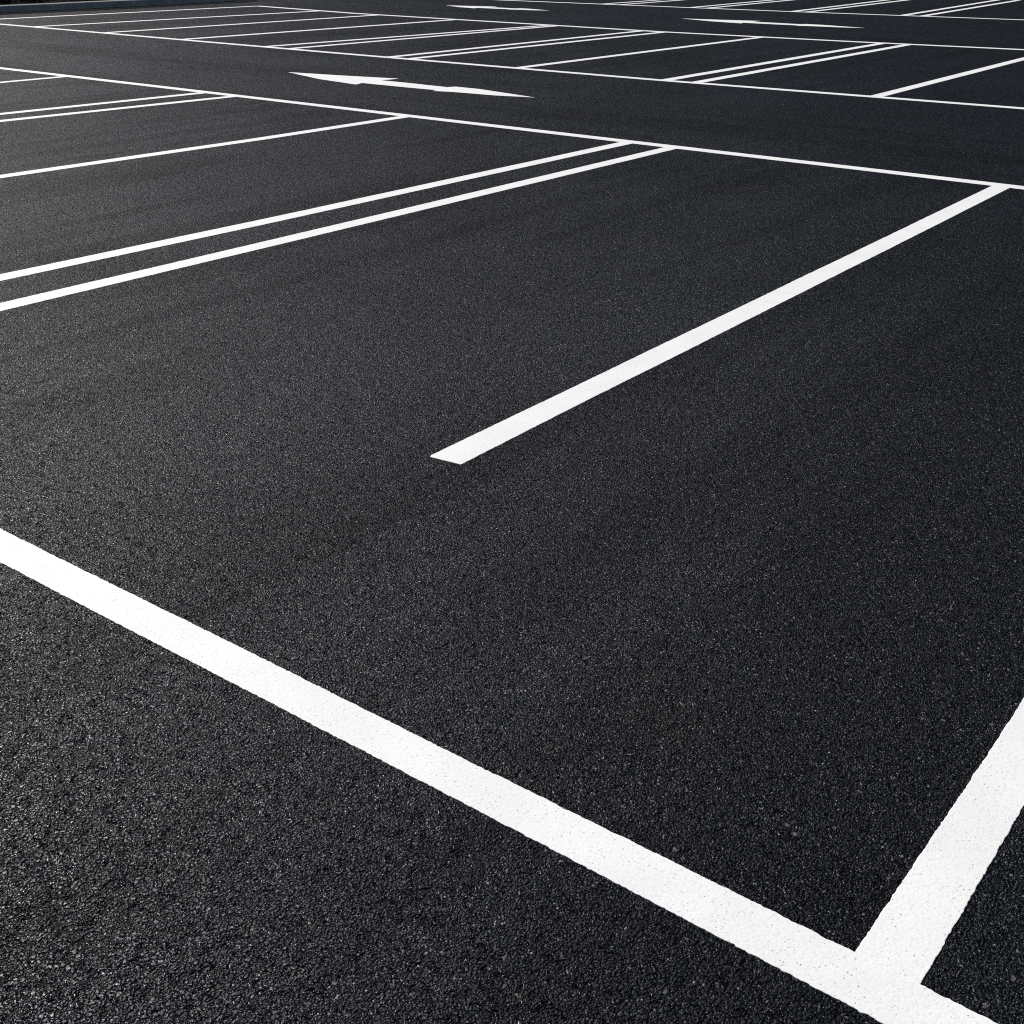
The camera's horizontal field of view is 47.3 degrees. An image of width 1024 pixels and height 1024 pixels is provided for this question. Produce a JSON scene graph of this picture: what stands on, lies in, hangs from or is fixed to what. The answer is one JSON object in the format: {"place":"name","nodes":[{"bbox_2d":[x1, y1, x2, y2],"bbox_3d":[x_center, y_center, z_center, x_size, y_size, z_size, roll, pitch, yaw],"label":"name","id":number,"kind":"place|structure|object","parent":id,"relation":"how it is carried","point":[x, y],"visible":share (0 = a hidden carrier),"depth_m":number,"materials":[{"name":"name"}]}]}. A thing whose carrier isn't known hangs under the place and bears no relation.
{"place":"outdoors","nodes":[
{"label":"outdoors","id":0,"kind":"place"},
{"bbox_2d":[0,0,107,4],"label":"planting bed","id":1,"kind":"object","parent":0,"point":[9,2],"visible":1,"depth_m":25.95,"materials":[{"name":"soil"}]},
{"bbox_2d":[0,0,1023,1023],"bbox_3d":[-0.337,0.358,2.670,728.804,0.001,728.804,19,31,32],"label":"asphalt ground","id":2,"kind":"structure","parent":0,"point":[738,609],"depth_m":3.49,"materials":[{"name":"black asphalt"}]},
{"bbox_2d":[0,76,63,82],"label":"parking line","id":3,"kind":"object","parent":2,"relation":"on","point":[31,79],"visible":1,"depth_m":13.47,"materials":[{"name":"white paint"}]},
{"bbox_2d":[0,92,203,114],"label":"parking line","id":4,"kind":"object","parent":2,"relation":"on","point":[43,109],"visible":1,"depth_m":11.59,"materials":[{"name":"white paint"}]},
{"bbox_2d":[0,0,233,12],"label":"kerb","id":5,"kind":"structure","parent":2,"relation":"on","point":[63,6],"depth_m":26.55,"materials":[{"name":"concrete"}]},
{"bbox_2d":[0,96,233,121],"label":"parking line","id":6,"kind":"object","parent":2,"relation":"on","point":[52,115],"visible":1,"depth_m":11.21,"materials":[{"name":"white paint"}]},
{"bbox_2d":[0,0,257,14],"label":"gutter","id":7,"kind":"object","parent":2,"relation":"on","point":[237,1],"visible":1,"depth_m":27.04,"materials":[{"name":"grey concrete"}]},
{"bbox_2d":[4,6,253,18],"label":"parking line","id":8,"kind":"object","parent":2,"relation":"on","point":[125,12],"visible":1,"depth_m":25.35,"materials":[{"name":"white paint"}]},
{"bbox_2d":[35,11,314,26],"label":"parking line","id":9,"kind":"object","parent":2,"relation":"on","point":[169,19],"visible":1,"depth_m":23.34,"materials":[{"name":"white paint"}]},
{"bbox_2d":[0,116,407,177],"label":"parking line","id":10,"kind":"object","parent":2,"relation":"on","point":[178,150],"visible":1,"depth_m":9.14,"materials":[{"name":"white paint"}]},
{"bbox_2d":[105,15,375,32],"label":"parking line","id":11,"kind":"object","parent":2,"relation":"on","point":[235,24],"visible":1,"depth_m":22.17,"materials":[{"name":"white paint"}]},
{"bbox_2d":[0,142,631,280],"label":"parking line","id":12,"kind":"object","parent":2,"relation":"on","point":[87,259],"visible":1,"depth_m":6.90,"materials":[{"name":"white paint"}]},
{"bbox_2d":[187,20,449,39],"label":"parking line","id":13,"kind":"object","parent":2,"relation":"on","point":[313,29],"visible":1,"depth_m":20.92,"materials":[{"name":"white paint"}]},
{"bbox_2d":[0,147,675,310],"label":"parking line","id":14,"kind":"object","parent":2,"relation":"on","point":[32,299],"visible":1,"depth_m":6.47,"materials":[{"name":"white paint"}]},
{"bbox_2d":[268,25,549,46],"bbox_3d":[-1.535,-8.278,20.257,0.144,0.007,7.136,20,32,34],"label":"parking line","id":15,"kind":"object","parent":2,"relation":"on","point":[403,36],"visible":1,"depth_m":19.82,"materials":[{"name":"white paint"}]},
{"bbox_2d":[289,72,534,97],"bbox_3d":[-1.264,-4.906,13.388,3.830,0.007,0.780,19,31,32],"label":"arrow marking","id":16,"kind":"object","parent":2,"relation":"on","point":[355,80],"visible":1,"depth_m":13.38,"materials":[{"name":"white paint"}]},
{"bbox_2d":[292,26,553,48],"bbox_3d":[-1.230,-8.176,20.054,0.144,0.007,7.130,18,31,32],"label":"parking line","id":17,"kind":"object","parent":2,"relation":"on","point":[417,37],"visible":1,"depth_m":19.64,"materials":[{"name":"white paint"}]},
{"bbox_2d":[0,528,996,1023],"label":"long line","id":18,"kind":"object","parent":2,"relation":"on","point":[858,982],"visible":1,"depth_m":2.22,"materials":[{"name":"white paint"}]},
{"bbox_2d":[447,5,549,10],"bbox_3d":[-0.377,-12.219,28.313,3.179,0.007,1.014,18,31,31],"label":"arrow marking","id":19,"kind":"object","parent":2,"relation":"on","point":[492,7],"visible":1,"depth_m":28.35,"materials":[{"name":"white paint"}]},
{"bbox_2d":[0,67,1023,189],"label":"long line","id":20,"kind":"object","parent":2,"relation":"on","point":[674,146],"visible":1,"depth_m":9.91,"materials":[{"name":"white paint"}]},
{"bbox_2d":[0,24,1023,108],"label":"long line","id":21,"kind":"object","parent":2,"relation":"on","point":[554,70],"visible":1,"depth_m":14.67,"materials":[{"name":"white paint"}]},
{"bbox_2d":[388,31,640,56],"bbox_3d":[0.337,-7.629,18.970,0.144,0.007,7.101,18,31,31],"label":"parking line","id":22,"kind":"object","parent":2,"relation":"on","point":[510,44],"visible":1,"depth_m":18.50,"materials":[{"name":"white paint"}]},
{"bbox_2d":[411,32,665,58],"bbox_3d":[0.678,-7.515,18.743,0.145,0.007,7.100,18,31,32],"label":"parking line","id":23,"kind":"object","parent":2,"relation":"on","point":[531,45],"visible":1,"depth_m":18.19,"materials":[{"name":"white paint"}]},
{"bbox_2d":[605,0,656,3],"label":"parking line","id":24,"kind":"object","parent":2,"relation":"on","point":[633,1],"visible":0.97,"depth_m":31.56,"materials":[{"name":"white paint"}]},
{"bbox_2d":[258,6,1023,49],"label":"long line","id":25,"kind":"object","parent":2,"relation":"on","point":[654,31],"visible":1,"depth_m":21.41,"materials":[{"name":"white paint"}]},
{"bbox_2d":[519,37,763,67],"bbox_3d":[2.213,-7.024,17.770,0.145,0.007,7.250,18,31,32],"label":"parking line","id":26,"kind":"object","parent":2,"relation":"on","point":[635,53],"visible":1,"depth_m":17.22,"materials":[{"name":"white paint"}]},
{"bbox_2d":[619,0,679,4],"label":"parking line","id":27,"kind":"object","parent":2,"relation":"on","point":[649,2],"visible":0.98,"depth_m":31.39,"materials":[{"name":"white paint"}]},
{"bbox_2d":[430,186,1008,464],"bbox_3d":[1.576,-1.200,5.888,0.126,0.007,5.981,19,31,32],"label":"parking line","id":28,"kind":"object","parent":2,"relation":"on","point":[481,442],"visible":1,"depth_m":4.79,"materials":[{"name":"white paint"}]},
{"bbox_2d":[695,0,770,7],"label":"parking line","id":29,"kind":"object","parent":2,"relation":"on","point":[733,3],"visible":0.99,"depth_m":31.27,"materials":[{"name":"white paint"}]},
{"bbox_2d":[710,0,790,7],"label":"parking line","id":30,"kind":"object","parent":2,"relation":"on","point":[748,4],"visible":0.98,"depth_m":30.85,"materials":[{"name":"white paint"}]},
{"bbox_2d":[505,0,1021,19],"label":"long line","id":31,"kind":"object","parent":2,"relation":"on","point":[770,10],"visible":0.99,"depth_m":28.21,"materials":[{"name":"white paint"}]},
{"bbox_2d":[682,18,858,27],"bbox_3d":[5.267,-10.014,23.924,4.136,0.007,1.014,19,31,32],"label":"arrow marking","id":32,"kind":"object","parent":2,"relation":"on","point":[736,21],"visible":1,"depth_m":23.96,"materials":[{"name":"white paint"}]},
{"bbox_2d":[662,43,882,79],"bbox_3d":[3.994,-6.472,16.679,0.146,0.007,7.441,18,31,31],"label":"parking line","id":33,"kind":"object","parent":2,"relation":"on","point":[739,67],"visible":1,"depth_m":15.98,"materials":[{"name":"white paint"}]},
{"bbox_2d":[693,44,908,82],"bbox_3d":[4.332,-6.366,16.470,0.145,0.007,7.451,18,31,32],"label":"parking line","id":34,"kind":"object","parent":2,"relation":"on","point":[773,68],"visible":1,"depth_m":15.82,"materials":[{"name":"white paint"}]},
{"bbox_2d":[796,0,886,10],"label":"parking line","id":35,"kind":"object","parent":2,"relation":"on","point":[840,5],"visible":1,"depth_m":30.77,"materials":[{"name":"white paint"}]},
{"bbox_2d":[807,0,906,11],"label":"parking line","id":36,"kind":"object","parent":2,"relation":"on","point":[855,6],"visible":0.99,"depth_m":30.36,"materials":[{"name":"white paint"}]},
{"bbox_2d":[855,698,1023,983],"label":"parking line","id":37,"kind":"object","parent":2,"relation":"on","point":[917,919],"visible":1,"depth_m":2.11,"materials":[{"name":"white paint"}]},
{"bbox_2d":[871,57,1023,96],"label":"parking line","id":38,"kind":"object","parent":2,"relation":"on","point":[891,92],"visible":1,"depth_m":14.40,"materials":[{"name":"white paint"}]},
{"bbox_2d":[904,0,997,14],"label":"parking line","id":39,"kind":"object","parent":2,"relation":"on","point":[949,7],"visible":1,"depth_m":30.06,"materials":[{"name":"white paint"}]},
{"bbox_2d":[921,0,1019,15],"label":"parking line","id":40,"kind":"object","parent":2,"relation":"on","point":[968,8],"visible":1,"depth_m":29.91,"materials":[{"name":"white paint"}]}
]}

